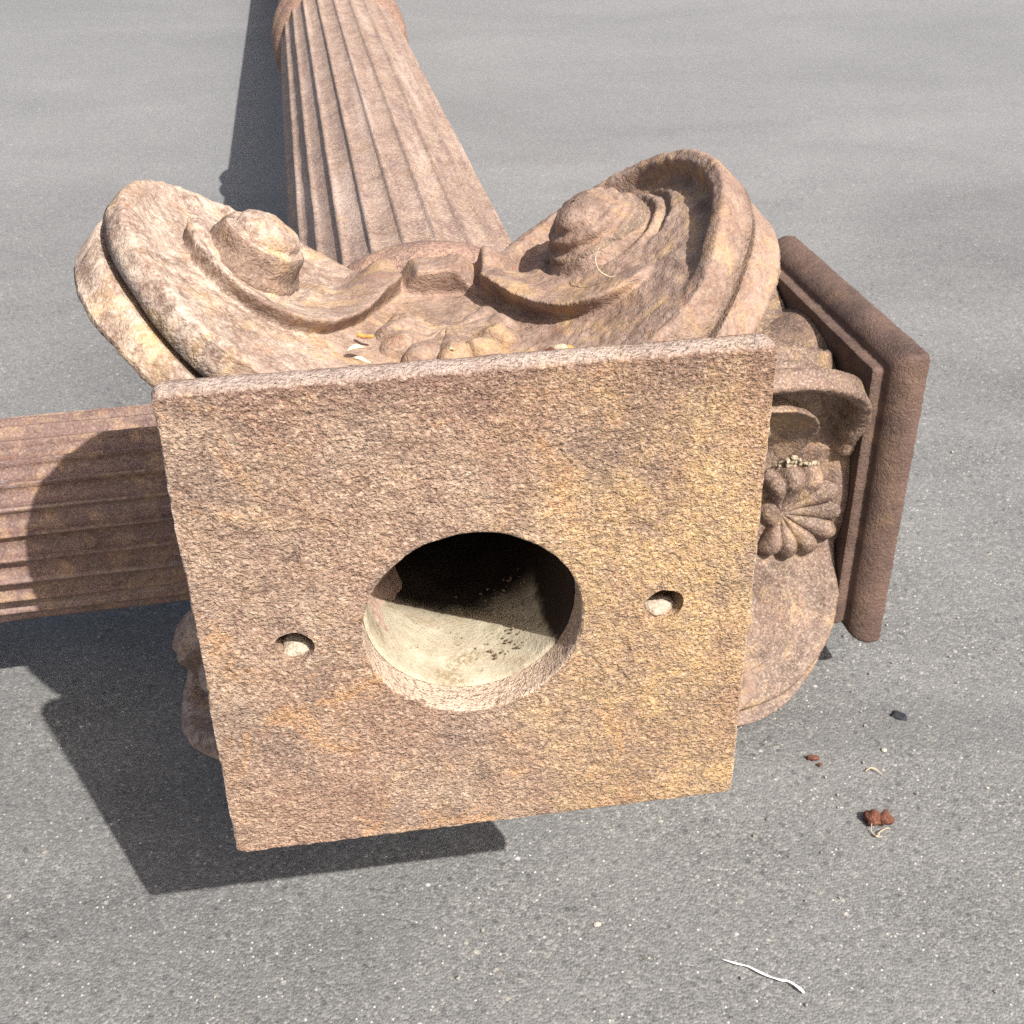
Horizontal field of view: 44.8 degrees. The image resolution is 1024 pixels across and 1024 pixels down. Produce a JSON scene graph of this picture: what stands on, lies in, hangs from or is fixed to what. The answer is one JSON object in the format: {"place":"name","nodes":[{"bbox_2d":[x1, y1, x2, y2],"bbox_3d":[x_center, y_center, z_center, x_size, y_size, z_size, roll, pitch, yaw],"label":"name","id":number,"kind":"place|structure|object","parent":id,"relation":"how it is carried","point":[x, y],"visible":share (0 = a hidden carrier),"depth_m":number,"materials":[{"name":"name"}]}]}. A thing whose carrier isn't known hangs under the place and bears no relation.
{"place":"outdoors","nodes":[
{"label":"outdoors","id":0,"kind":"place"},
{"bbox_2d":[0,0,1023,1023],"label":"ground","id":1,"kind":"structure","parent":0,"point":[873,150],"depth_m":1.23,"materials":[{"name":"grey asphalt"}]},
{"bbox_2d":[73,0,780,851],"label":"fluted column","id":2,"kind":"structure","parent":1,"relation":"on","point":[497,564],"depth_m":0.69,"materials":[{"name":"stone"}]},
{"bbox_2d":[347,344,363,351],"bbox_3d":[-0.085,-0.089,0.677,0.010,0.004,0.004,-14,47,-25],"label":"dry leaflet","id":3,"kind":"object","parent":2,"relation":"on","point":[354,346],"visible":1,"depth_m":0.68,"materials":[{"name":"beige plant"}]},
{"bbox_2d":[354,356,369,363],"bbox_3d":[-0.081,-0.081,0.668,0.009,0.005,0.003,0,46,-8],"label":"dry leaflet","id":4,"kind":"object","parent":2,"relation":"on","point":[361,358],"visible":1,"depth_m":0.67,"materials":[{"name":"beige plant"}]},
{"bbox_2d":[357,333,373,338],"bbox_3d":[-0.082,-0.099,0.696,0.010,0.003,0.006,-1,37,1],"label":"twig","id":5,"kind":"object","parent":2,"relation":"on","point":[363,336],"visible":1,"depth_m":0.69,"materials":[{"name":"wood"}]},
{"bbox_2d":[544,343,572,350],"bbox_3d":[0.027,-0.087,0.674,0.017,0.007,0.010,-14,39,-17],"label":"debris clump","id":6,"kind":"object","parent":2,"relation":"on","point":[558,346],"visible":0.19,"depth_m":0.67,"materials":[{"name":"beige stone"}]},
{"bbox_2d":[595,248,615,277],"bbox_3d":[0.052,-0.140,0.694,0.012,0.014,0.009,-1,37,1],"label":"straw","id":7,"kind":"object","parent":2,"relation":"on","point":[598,268],"visible":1,"depth_m":0.69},
{"bbox_2d":[0,236,929,725],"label":"fluted column","id":8,"kind":"structure","parent":1,"relation":"on","point":[86,520],"depth_m":1.08,"materials":[{"name":"stone"}]},
{"bbox_2d":[0,334,1021,1019],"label":"loose grit","id":9,"kind":"object","parent":1,"relation":"on","point":[708,796],"visible":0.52,"depth_m":1.11,"materials":[{"name":"stone"}]},
{"bbox_2d":[593,921,600,926],"bbox_3d":[0.069,0.333,1.003,0.007,0.003,0.005,-1,37,1],"label":"pebble","id":10,"kind":"object","parent":1,"relation":"on","point":[596,924],"visible":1,"depth_m":1.00,"materials":[{"name":"beige stone"}]},
{"bbox_2d":[722,959,804,992],"bbox_3d":[0.195,0.358,0.963,0.066,0.002,0.005,16,40,22],"label":"twig","id":11,"kind":"object","parent":1,"relation":"on","point":[794,984],"visible":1,"depth_m":0.96,"materials":[{"name":"beige wood"}]},
{"bbox_2d":[807,755,819,760],"bbox_3d":[0.276,0.225,1.139,0.013,0.005,0.006,-1,37,1],"label":"rust flake","id":12,"kind":"object","parent":1,"relation":"on","point":[813,757],"visible":1,"depth_m":1.14,"materials":[{"name":"brown metal"}]},
{"bbox_2d":[863,809,894,836],"bbox_3d":[0.318,0.269,1.074,0.025,0.018,0.025,-1,37,1],"label":"rust clump","id":13,"kind":"object","parent":1,"relation":"on","point":[873,817],"visible":1,"depth_m":1.07,"materials":[{"name":"brown metal"}]},
{"bbox_2d":[890,710,907,720],"bbox_3d":[0.368,0.193,1.180,0.017,0.003,0.011,18,41,23],"label":"pebble","id":14,"kind":"object","parent":1,"relation":"on","point":[899,715],"visible":1,"depth_m":1.18,"materials":[{"name":"grey stone"}]}
]}

